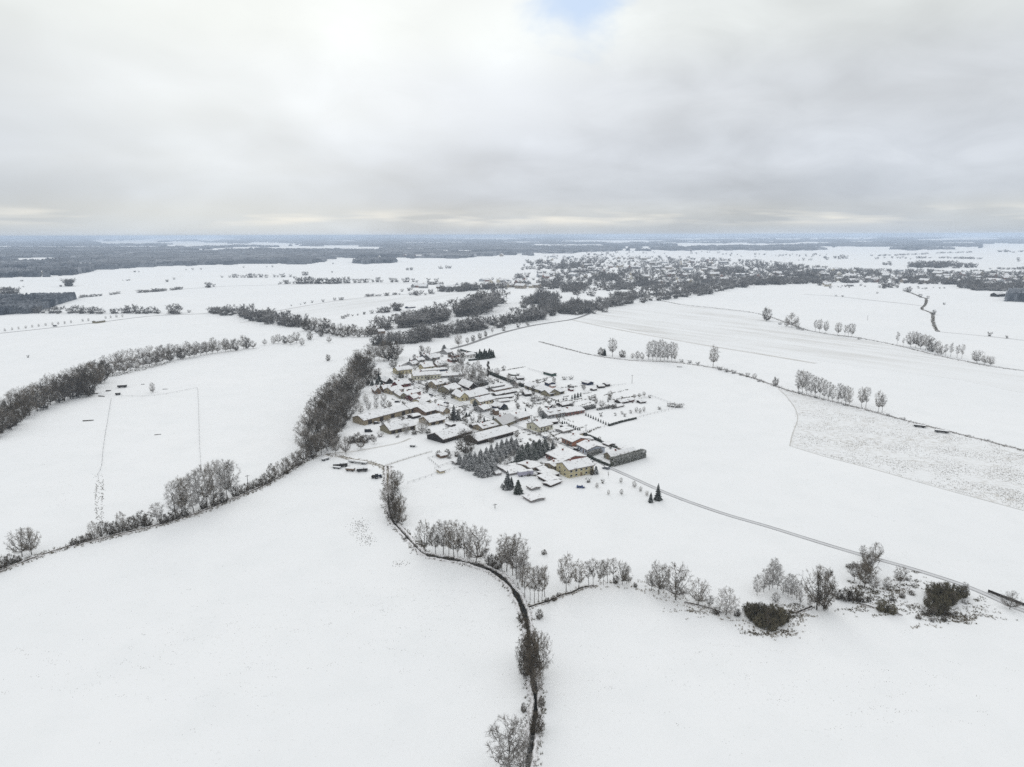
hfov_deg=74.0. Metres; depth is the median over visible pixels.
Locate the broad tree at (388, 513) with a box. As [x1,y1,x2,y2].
[385,498,395,519]
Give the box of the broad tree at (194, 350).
[188,345,198,355]
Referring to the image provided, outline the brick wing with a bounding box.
[403,388,421,394]
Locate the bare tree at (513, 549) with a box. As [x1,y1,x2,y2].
[502,532,530,578]
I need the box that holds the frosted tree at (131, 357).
[124,348,137,360]
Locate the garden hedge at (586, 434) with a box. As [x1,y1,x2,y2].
[583,432,600,441]
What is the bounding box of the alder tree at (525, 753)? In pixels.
[511,732,533,766]
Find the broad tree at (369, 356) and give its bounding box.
[358,350,377,373]
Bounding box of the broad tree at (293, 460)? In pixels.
[284,452,297,467]
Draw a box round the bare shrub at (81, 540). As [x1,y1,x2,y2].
[75,535,85,543]
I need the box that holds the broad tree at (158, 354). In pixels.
[150,352,160,364]
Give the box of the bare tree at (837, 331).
[835,323,842,332]
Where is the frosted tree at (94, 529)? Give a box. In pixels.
[86,520,99,537]
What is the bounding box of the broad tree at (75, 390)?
[58,374,84,398]
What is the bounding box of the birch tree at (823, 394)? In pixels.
[821,380,828,395]
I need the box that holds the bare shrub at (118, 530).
[108,521,122,533]
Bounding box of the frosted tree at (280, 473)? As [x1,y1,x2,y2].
[273,461,283,475]
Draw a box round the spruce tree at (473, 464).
[470,457,474,471]
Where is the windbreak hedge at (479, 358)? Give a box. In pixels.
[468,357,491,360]
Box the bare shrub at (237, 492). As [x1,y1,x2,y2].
[230,486,240,495]
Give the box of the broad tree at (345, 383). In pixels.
[336,380,354,398]
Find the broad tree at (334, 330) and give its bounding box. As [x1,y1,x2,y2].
[333,327,339,335]
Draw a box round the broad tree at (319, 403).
[315,399,333,421]
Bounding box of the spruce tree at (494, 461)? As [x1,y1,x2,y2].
[491,456,497,468]
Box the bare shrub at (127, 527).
[122,516,135,530]
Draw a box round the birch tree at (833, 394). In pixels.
[829,385,835,399]
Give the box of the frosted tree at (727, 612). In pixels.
[715,586,739,614]
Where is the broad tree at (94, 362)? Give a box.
[85,359,102,377]
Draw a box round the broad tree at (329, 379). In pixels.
[326,373,338,387]
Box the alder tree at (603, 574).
[600,559,608,584]
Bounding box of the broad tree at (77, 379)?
[66,371,89,395]
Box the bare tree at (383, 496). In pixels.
[379,485,395,506]
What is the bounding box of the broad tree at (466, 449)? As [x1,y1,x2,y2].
[455,428,475,452]
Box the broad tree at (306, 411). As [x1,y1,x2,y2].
[298,407,318,425]
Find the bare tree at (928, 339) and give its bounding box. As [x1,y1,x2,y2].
[921,335,932,349]
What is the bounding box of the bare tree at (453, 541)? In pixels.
[442,519,463,554]
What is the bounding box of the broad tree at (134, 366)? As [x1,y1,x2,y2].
[130,357,141,367]
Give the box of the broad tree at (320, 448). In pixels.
[308,432,324,454]
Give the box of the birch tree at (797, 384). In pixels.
[795,369,803,391]
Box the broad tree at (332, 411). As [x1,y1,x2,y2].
[322,404,342,423]
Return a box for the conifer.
[594,466,598,474]
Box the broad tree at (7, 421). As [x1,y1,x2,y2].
[0,406,16,432]
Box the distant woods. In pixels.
[0,236,1023,277]
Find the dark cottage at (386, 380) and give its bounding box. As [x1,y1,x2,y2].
[380,376,392,383]
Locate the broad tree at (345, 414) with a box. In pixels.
[330,404,349,427]
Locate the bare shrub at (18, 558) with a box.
[11,555,21,562]
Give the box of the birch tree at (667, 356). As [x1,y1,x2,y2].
[665,343,670,358]
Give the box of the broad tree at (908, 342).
[905,331,916,344]
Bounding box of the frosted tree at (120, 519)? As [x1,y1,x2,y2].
[113,511,126,531]
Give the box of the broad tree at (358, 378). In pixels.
[349,376,366,390]
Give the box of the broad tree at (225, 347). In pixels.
[221,340,229,350]
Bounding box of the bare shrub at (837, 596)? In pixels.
[834,589,842,599]
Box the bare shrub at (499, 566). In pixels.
[491,554,501,569]
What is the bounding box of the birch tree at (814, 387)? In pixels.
[813,375,820,393]
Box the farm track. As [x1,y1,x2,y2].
[339,456,391,493]
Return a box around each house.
[371,385,380,393]
[379,383,390,392]
[383,385,404,394]
[391,379,410,386]
[392,365,411,374]
[393,389,406,398]
[407,360,418,365]
[412,356,425,361]
[418,283,427,287]
[418,362,434,368]
[419,400,450,414]
[424,353,439,360]
[428,378,449,388]
[433,361,445,367]
[437,383,461,393]
[440,348,452,354]
[451,389,467,400]
[458,378,477,389]
[461,351,475,358]
[463,387,489,400]
[470,394,495,404]
[472,420,498,430]
[473,403,490,411]
[491,401,505,409]
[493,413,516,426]
[512,411,530,421]
[515,283,525,288]
[526,418,553,431]
[531,282,541,287]
[536,273,549,276]
[538,407,565,418]
[545,448,586,460]
[555,457,594,477]
[561,432,589,445]
[563,406,584,415]
[576,439,605,454]
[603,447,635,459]
[682,267,692,269]
[710,272,719,275]
[918,278,930,282]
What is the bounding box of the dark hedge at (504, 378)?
[488,371,523,386]
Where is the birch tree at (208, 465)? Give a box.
[203,459,221,502]
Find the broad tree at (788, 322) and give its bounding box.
[785,312,798,324]
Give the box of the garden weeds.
[374,364,641,475]
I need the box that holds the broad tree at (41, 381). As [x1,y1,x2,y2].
[35,378,52,393]
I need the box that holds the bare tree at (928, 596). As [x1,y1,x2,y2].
[923,591,931,602]
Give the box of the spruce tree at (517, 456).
[513,449,521,462]
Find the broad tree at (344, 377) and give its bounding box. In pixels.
[331,374,350,394]
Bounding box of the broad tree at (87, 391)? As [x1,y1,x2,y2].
[76,372,98,396]
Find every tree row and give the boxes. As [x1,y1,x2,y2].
[223,271,308,277]
[279,276,438,283]
[291,292,388,305]
[341,302,403,318]
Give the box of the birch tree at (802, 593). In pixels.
[798,590,803,602]
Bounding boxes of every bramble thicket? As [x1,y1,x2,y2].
[741,602,752,613]
[744,602,761,620]
[750,601,770,618]
[752,612,766,628]
[757,606,777,624]
[766,616,779,631]
[767,602,781,621]
[772,606,787,626]
[783,609,790,622]
[876,599,889,613]
[887,604,897,614]
[922,593,940,607]
[925,580,939,595]
[927,603,942,615]
[928,585,950,602]
[933,594,952,611]
[937,580,953,593]
[940,591,956,604]
[942,587,960,601]
[949,583,965,599]
[958,585,970,597]
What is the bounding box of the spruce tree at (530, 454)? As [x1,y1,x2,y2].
[526,447,534,460]
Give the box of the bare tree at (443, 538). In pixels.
[433,520,451,553]
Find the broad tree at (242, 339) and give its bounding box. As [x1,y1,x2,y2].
[237,337,248,347]
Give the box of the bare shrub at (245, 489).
[239,483,248,492]
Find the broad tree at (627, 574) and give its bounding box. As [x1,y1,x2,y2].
[621,566,632,583]
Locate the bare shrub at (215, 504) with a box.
[209,494,220,505]
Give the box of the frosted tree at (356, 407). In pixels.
[352,398,359,409]
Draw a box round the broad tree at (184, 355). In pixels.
[175,347,186,358]
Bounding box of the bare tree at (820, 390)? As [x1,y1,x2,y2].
[816,377,823,396]
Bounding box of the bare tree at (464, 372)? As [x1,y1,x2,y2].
[461,367,467,378]
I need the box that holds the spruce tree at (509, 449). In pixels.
[507,442,513,455]
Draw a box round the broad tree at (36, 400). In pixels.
[21,382,51,410]
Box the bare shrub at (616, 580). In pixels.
[613,575,618,583]
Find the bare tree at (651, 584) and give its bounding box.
[644,572,658,590]
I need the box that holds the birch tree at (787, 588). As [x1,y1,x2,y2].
[784,573,793,593]
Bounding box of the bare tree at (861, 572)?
[856,563,864,580]
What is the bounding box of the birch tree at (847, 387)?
[843,386,850,401]
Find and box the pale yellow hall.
[411,370,440,379]
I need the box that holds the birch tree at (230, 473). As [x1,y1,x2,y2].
[221,461,240,494]
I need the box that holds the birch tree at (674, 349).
[672,343,677,358]
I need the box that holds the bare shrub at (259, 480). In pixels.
[252,478,262,486]
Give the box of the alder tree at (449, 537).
[444,526,455,548]
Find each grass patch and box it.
[93,476,103,519]
[352,517,409,565]
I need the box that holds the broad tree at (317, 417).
[306,407,329,427]
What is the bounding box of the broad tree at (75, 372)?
[67,367,83,383]
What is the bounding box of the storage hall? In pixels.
[516,460,542,470]
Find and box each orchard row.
[581,404,595,409]
[596,404,614,410]
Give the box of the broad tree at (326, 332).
[322,324,330,333]
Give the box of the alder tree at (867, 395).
[863,386,870,402]
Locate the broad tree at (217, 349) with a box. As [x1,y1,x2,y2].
[212,340,220,351]
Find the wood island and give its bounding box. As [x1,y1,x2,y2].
[352,256,397,263]
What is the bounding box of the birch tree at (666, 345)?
[661,343,667,359]
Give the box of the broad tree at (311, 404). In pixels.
[305,397,323,418]
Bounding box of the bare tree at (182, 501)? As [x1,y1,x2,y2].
[169,475,189,513]
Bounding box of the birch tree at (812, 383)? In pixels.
[808,374,814,392]
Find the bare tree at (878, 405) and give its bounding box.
[875,391,882,409]
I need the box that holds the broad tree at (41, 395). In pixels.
[30,382,53,409]
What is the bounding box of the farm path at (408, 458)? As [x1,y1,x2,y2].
[384,451,430,465]
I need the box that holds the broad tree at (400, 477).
[392,469,402,484]
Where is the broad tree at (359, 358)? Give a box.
[349,352,371,375]
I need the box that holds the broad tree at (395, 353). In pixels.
[389,341,399,359]
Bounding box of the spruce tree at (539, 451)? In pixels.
[535,444,544,457]
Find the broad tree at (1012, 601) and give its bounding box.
[998,590,1022,608]
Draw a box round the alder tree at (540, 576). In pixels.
[534,565,544,601]
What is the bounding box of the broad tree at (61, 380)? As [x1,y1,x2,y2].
[52,373,66,392]
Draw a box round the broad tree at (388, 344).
[381,341,394,360]
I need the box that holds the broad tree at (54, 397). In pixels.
[38,382,60,403]
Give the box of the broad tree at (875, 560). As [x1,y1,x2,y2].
[862,551,881,574]
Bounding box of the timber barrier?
[988,589,1023,605]
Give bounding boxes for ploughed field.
[277,287,514,316]
[575,301,1023,392]
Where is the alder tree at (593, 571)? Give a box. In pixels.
[589,557,597,577]
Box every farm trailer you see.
[117,384,128,387]
[333,462,344,466]
[345,467,356,471]
[348,459,367,464]
[356,466,367,471]
[914,424,925,427]
[935,429,948,433]
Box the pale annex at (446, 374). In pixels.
[440,371,463,377]
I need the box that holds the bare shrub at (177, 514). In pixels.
[170,510,181,519]
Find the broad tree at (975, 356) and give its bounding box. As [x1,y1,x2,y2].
[971,350,984,361]
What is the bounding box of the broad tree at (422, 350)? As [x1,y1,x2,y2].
[419,346,424,354]
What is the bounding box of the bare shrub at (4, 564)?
[0,554,8,568]
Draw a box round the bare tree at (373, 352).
[367,344,379,359]
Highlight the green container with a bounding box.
[543,371,555,375]
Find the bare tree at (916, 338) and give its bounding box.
[913,331,920,347]
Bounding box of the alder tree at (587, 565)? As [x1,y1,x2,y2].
[584,559,592,584]
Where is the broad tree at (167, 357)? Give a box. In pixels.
[161,347,171,359]
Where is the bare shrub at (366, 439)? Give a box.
[360,434,369,442]
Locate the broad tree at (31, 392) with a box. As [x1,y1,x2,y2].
[15,388,38,415]
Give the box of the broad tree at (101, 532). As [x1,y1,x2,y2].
[95,520,105,535]
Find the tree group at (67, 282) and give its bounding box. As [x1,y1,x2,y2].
[59,278,76,286]
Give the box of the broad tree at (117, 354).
[116,350,129,361]
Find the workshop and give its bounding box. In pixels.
[497,463,525,475]
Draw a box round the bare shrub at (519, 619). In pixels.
[517,612,523,622]
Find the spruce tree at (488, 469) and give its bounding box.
[485,462,492,477]
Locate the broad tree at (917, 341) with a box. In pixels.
[915,334,925,348]
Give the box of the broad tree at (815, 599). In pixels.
[798,565,839,609]
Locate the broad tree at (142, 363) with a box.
[136,353,148,365]
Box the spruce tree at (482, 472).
[477,463,487,478]
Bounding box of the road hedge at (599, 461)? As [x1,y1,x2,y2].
[587,455,610,466]
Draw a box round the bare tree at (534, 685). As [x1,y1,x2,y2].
[529,668,544,697]
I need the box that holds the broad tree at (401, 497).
[392,495,407,511]
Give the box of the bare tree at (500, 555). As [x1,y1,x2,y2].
[495,543,508,563]
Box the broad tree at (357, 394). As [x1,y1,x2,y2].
[344,382,358,399]
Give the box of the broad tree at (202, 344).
[194,342,206,354]
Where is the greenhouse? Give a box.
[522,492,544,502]
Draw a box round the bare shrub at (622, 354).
[619,350,625,357]
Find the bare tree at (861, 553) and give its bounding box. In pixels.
[858,545,867,554]
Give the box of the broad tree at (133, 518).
[130,515,139,528]
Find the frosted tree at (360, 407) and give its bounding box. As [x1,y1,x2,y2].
[357,402,364,412]
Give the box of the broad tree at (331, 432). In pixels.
[324,427,340,445]
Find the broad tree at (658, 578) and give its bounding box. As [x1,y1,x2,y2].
[647,561,669,592]
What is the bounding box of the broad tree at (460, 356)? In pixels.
[455,349,464,363]
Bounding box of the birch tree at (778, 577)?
[773,564,783,588]
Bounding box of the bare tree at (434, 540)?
[428,523,441,553]
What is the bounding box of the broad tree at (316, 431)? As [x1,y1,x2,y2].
[301,418,321,440]
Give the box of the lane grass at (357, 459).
[325,454,388,469]
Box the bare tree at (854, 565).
[846,561,862,580]
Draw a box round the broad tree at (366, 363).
[360,358,373,370]
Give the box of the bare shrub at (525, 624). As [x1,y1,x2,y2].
[521,617,530,628]
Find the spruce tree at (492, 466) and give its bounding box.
[489,460,497,474]
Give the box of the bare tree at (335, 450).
[330,438,339,452]
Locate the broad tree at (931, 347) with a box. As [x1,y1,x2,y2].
[926,338,937,351]
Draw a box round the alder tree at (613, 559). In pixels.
[609,557,618,578]
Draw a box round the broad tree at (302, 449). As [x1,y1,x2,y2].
[296,444,310,459]
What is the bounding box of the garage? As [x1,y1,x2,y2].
[548,419,558,423]
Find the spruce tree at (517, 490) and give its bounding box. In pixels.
[513,480,523,494]
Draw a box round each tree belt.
[32,304,159,313]
[166,303,189,313]
[207,303,307,327]
[368,287,510,331]
[369,306,558,345]
[571,276,810,314]
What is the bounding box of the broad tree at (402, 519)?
[395,506,406,522]
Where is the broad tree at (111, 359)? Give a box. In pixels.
[107,353,122,363]
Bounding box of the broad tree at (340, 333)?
[338,328,346,336]
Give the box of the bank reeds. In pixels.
[906,291,939,331]
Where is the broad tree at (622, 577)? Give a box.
[616,560,629,584]
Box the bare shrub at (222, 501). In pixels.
[218,493,228,502]
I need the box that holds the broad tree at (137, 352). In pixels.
[135,348,144,358]
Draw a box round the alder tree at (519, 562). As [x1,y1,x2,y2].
[513,548,531,586]
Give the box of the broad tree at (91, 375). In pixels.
[74,365,98,391]
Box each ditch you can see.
[0,455,317,571]
[528,584,596,607]
[540,341,1023,450]
[665,301,1023,370]
[684,601,721,612]
[795,605,814,613]
[861,603,901,615]
[903,290,937,331]
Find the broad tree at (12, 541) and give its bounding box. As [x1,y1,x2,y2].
[2,527,34,556]
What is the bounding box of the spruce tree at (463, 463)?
[459,455,466,468]
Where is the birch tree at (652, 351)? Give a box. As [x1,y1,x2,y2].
[648,340,656,356]
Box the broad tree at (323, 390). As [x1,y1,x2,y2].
[307,388,330,403]
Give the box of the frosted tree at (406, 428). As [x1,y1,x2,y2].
[401,424,409,432]
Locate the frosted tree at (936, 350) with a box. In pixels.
[934,341,941,353]
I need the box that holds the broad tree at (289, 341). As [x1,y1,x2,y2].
[285,334,294,342]
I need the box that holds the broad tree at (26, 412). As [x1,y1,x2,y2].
[12,391,31,418]
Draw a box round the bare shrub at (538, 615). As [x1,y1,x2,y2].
[535,609,543,618]
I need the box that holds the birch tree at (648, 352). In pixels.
[645,342,652,358]
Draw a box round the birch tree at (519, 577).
[513,555,523,581]
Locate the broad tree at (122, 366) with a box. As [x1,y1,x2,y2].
[117,359,129,372]
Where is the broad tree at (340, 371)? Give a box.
[336,367,356,385]
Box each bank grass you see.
[0,455,317,572]
[104,362,170,376]
[381,465,546,765]
[532,579,809,640]
[538,341,1020,450]
[661,300,1015,369]
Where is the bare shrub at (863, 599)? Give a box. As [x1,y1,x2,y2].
[855,592,865,602]
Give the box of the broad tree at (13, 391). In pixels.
[6,387,30,403]
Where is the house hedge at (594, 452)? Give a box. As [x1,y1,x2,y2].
[587,448,600,455]
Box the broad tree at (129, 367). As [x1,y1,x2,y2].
[125,358,133,370]
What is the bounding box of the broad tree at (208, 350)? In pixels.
[200,342,211,353]
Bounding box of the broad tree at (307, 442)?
[300,435,315,450]
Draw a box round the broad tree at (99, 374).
[80,359,106,383]
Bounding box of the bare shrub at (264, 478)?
[258,473,271,483]
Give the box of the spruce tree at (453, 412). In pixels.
[451,405,456,420]
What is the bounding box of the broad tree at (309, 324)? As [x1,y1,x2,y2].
[306,319,316,330]
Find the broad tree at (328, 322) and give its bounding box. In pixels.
[321,317,331,326]
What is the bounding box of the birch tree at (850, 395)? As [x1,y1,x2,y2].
[847,387,853,404]
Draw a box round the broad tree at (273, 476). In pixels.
[266,463,276,478]
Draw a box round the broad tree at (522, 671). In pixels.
[515,635,538,678]
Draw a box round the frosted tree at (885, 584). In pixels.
[882,577,891,587]
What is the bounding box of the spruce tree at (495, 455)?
[492,449,500,462]
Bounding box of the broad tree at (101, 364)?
[89,359,109,383]
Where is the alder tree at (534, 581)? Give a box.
[530,566,539,601]
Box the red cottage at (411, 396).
[405,393,420,400]
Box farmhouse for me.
[376,329,384,333]
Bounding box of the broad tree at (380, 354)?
[374,340,391,358]
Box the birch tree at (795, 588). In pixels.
[793,580,803,599]
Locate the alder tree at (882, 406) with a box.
[879,394,886,409]
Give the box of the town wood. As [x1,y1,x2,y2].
[1004,287,1023,301]
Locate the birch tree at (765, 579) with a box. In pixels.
[760,568,769,591]
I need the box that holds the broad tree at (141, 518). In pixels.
[134,510,147,525]
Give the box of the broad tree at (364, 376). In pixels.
[359,369,373,385]
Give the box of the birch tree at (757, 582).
[753,574,762,592]
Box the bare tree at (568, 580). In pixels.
[557,551,576,591]
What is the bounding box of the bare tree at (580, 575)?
[572,560,586,588]
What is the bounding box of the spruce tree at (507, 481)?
[502,470,512,490]
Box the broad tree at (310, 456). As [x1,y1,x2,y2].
[302,438,317,457]
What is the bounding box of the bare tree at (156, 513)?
[147,502,163,521]
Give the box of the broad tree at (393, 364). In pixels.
[389,360,397,366]
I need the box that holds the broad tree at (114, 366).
[106,361,118,374]
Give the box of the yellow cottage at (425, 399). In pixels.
[412,397,430,401]
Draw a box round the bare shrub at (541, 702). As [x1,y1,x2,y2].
[537,695,545,707]
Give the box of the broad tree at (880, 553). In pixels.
[868,542,884,558]
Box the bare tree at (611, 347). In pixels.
[608,338,617,356]
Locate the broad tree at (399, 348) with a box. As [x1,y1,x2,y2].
[392,341,403,354]
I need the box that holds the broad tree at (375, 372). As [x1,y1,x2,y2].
[368,367,378,378]
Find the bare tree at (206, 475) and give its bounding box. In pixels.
[194,464,215,501]
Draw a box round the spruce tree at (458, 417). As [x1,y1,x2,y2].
[456,410,460,420]
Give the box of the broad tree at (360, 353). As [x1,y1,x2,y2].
[350,349,369,360]
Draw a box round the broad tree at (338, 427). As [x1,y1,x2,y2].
[327,414,345,434]
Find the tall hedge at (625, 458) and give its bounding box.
[609,449,646,466]
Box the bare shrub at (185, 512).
[180,508,190,516]
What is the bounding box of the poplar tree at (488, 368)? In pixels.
[486,361,489,376]
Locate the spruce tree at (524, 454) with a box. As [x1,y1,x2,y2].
[519,449,529,461]
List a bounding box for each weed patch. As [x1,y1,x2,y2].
[663,583,1000,637]
[739,571,1017,635]
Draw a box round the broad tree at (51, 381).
[42,372,60,390]
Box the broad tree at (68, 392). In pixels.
[50,374,75,400]
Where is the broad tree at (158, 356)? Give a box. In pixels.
[153,350,164,361]
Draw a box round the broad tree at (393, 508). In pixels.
[390,501,400,522]
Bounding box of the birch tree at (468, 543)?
[465,542,474,558]
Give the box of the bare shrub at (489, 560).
[486,554,494,565]
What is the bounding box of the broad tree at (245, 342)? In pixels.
[243,337,250,348]
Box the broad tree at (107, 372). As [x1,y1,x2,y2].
[101,360,112,374]
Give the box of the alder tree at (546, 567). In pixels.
[539,564,549,596]
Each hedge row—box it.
[78,291,119,297]
[136,287,182,292]
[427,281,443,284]
[870,251,972,255]
[916,256,981,258]
[971,286,1008,290]
[989,266,1023,269]
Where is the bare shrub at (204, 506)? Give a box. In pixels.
[200,500,208,508]
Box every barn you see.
[352,404,408,424]
[379,418,416,433]
[404,401,420,412]
[413,403,435,415]
[418,413,445,425]
[426,424,472,442]
[464,425,513,444]
[524,381,559,395]
[541,387,564,396]
[990,292,1004,296]
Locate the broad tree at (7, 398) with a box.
[0,390,21,408]
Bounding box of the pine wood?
[0,292,76,314]
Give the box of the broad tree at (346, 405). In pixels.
[337,397,355,418]
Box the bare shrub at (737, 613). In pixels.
[733,608,740,616]
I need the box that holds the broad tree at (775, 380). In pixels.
[772,376,778,385]
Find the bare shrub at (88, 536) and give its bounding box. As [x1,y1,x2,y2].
[82,532,93,540]
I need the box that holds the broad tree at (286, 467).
[279,457,292,473]
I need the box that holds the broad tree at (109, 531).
[103,521,114,534]
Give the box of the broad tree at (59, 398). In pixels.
[50,380,67,402]
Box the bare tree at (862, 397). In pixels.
[857,386,866,407]
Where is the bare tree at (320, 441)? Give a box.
[313,432,326,454]
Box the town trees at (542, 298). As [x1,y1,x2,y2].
[401,249,1023,314]
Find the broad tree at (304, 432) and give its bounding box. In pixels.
[294,427,315,448]
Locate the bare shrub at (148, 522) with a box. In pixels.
[141,514,153,525]
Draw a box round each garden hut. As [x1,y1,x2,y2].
[436,452,448,457]
[436,468,445,473]
[493,470,501,475]
[526,483,540,490]
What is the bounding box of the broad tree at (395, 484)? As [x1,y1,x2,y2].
[383,470,399,492]
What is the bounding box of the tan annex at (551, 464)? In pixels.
[543,459,566,469]
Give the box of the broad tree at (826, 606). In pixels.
[814,567,837,610]
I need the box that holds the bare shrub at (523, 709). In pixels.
[521,703,527,712]
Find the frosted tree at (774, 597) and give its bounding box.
[771,592,780,601]
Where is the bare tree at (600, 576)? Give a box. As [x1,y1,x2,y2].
[596,561,604,579]
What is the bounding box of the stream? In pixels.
[383,465,544,766]
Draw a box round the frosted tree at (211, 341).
[207,337,216,347]
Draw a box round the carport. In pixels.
[555,426,573,433]
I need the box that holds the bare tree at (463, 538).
[456,522,472,556]
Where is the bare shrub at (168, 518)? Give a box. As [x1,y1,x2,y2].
[164,512,174,522]
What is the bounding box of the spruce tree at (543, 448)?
[540,443,547,455]
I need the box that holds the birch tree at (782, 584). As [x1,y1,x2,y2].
[780,576,787,592]
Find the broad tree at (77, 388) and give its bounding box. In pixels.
[66,372,86,393]
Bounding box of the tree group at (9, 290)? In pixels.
[0,287,20,293]
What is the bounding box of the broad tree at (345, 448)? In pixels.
[339,436,350,451]
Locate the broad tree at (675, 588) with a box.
[660,561,694,599]
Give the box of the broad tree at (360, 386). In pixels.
[355,379,365,390]
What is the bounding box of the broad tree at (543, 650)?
[528,630,552,671]
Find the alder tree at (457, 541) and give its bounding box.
[452,532,461,551]
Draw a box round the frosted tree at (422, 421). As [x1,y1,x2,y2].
[416,419,427,432]
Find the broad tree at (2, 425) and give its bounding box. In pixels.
[0,412,4,433]
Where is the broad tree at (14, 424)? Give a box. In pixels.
[0,401,20,428]
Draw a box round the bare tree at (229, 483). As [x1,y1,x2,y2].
[217,459,234,493]
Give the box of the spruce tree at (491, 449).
[489,444,493,454]
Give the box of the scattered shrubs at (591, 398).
[27,288,1008,622]
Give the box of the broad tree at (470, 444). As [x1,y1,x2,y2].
[464,429,477,448]
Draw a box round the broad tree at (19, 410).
[5,403,24,423]
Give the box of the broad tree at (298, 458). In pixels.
[294,450,302,465]
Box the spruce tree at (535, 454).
[531,446,539,460]
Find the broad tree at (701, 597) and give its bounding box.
[686,579,711,603]
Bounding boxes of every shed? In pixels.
[407,413,420,418]
[420,367,446,370]
[444,422,456,426]
[473,383,504,389]
[490,385,511,391]
[492,389,516,395]
[493,394,512,399]
[493,398,510,402]
[515,376,523,379]
[522,390,531,396]
[536,465,547,470]
[537,468,559,475]
[537,473,560,481]
[542,479,561,486]
[544,380,555,385]
[555,401,573,406]
[569,430,583,435]
[581,379,593,384]
[602,441,615,446]
[613,403,624,407]
[614,398,629,403]
[617,445,629,449]
[636,399,646,403]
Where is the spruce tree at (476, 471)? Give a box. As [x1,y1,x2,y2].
[472,463,479,475]
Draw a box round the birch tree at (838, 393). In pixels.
[836,383,841,399]
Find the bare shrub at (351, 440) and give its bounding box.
[346,436,355,443]
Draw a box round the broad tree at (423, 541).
[414,519,433,548]
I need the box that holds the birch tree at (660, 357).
[657,339,665,359]
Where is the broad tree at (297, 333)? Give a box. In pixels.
[291,332,299,342]
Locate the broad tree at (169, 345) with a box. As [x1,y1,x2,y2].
[165,343,175,353]
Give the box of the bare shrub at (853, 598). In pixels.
[846,587,861,601]
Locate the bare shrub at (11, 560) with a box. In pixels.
[2,554,15,564]
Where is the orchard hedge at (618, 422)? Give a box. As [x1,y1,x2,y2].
[609,417,636,425]
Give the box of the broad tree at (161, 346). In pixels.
[154,345,165,356]
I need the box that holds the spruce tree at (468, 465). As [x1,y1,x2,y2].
[465,458,471,471]
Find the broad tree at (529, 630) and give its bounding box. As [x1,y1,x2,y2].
[520,629,538,659]
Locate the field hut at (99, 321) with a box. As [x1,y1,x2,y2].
[92,319,104,322]
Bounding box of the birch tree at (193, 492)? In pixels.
[181,472,201,511]
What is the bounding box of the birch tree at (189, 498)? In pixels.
[176,477,195,510]
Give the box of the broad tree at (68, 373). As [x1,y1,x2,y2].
[59,368,76,385]
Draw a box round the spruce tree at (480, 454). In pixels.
[477,449,483,459]
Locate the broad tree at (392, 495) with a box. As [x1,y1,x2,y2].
[388,486,401,508]
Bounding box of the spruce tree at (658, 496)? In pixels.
[653,483,662,501]
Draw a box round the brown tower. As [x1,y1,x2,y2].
[492,408,499,414]
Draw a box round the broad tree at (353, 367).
[342,359,364,383]
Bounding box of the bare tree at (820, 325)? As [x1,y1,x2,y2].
[817,319,823,331]
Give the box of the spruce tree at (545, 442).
[543,438,550,450]
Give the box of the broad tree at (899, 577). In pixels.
[893,565,910,583]
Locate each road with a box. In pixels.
[5,313,205,332]
[392,309,595,371]
[513,425,1023,612]
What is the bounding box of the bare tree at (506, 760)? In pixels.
[484,713,533,766]
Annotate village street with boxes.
[390,372,517,425]
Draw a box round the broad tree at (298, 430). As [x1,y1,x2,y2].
[292,418,312,435]
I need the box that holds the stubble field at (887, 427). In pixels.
[780,389,1023,509]
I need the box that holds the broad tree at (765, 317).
[762,307,771,320]
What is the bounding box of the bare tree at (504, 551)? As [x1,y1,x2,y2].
[496,534,516,571]
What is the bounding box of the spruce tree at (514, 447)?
[511,440,518,452]
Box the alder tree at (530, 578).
[526,565,535,594]
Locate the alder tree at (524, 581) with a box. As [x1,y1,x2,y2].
[520,566,528,592]
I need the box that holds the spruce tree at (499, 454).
[497,448,505,460]
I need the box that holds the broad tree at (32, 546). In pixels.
[15,528,41,554]
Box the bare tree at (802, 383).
[799,371,808,391]
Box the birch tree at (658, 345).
[653,342,660,357]
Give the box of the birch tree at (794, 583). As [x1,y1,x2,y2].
[788,574,799,594]
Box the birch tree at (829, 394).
[826,381,831,398]
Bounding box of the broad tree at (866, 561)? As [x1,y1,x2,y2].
[859,553,872,570]
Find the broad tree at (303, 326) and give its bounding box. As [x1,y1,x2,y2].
[300,319,310,330]
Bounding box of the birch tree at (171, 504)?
[163,479,185,515]
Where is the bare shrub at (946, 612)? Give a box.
[941,606,950,615]
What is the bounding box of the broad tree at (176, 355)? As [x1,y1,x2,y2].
[173,348,182,357]
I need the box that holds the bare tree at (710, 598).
[704,594,713,605]
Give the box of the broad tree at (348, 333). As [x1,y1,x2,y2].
[343,326,352,335]
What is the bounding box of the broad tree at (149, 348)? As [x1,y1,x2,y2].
[144,345,153,355]
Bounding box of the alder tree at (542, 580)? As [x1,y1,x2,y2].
[538,566,546,595]
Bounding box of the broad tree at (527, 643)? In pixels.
[520,630,547,683]
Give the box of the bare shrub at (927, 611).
[921,607,930,615]
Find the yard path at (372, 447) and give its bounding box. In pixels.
[327,438,411,454]
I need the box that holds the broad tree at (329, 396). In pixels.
[318,389,339,412]
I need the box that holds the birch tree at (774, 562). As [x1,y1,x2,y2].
[769,557,780,587]
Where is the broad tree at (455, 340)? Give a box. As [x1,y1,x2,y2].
[454,335,461,343]
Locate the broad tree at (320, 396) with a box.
[319,382,334,398]
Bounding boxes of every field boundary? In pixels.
[186,284,298,288]
[275,294,402,311]
[573,320,814,363]
[779,389,797,445]
[791,446,1023,510]
[806,294,920,305]
[945,332,1018,339]
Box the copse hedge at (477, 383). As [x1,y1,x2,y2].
[449,377,487,386]
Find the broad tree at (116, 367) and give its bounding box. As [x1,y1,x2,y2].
[112,359,127,371]

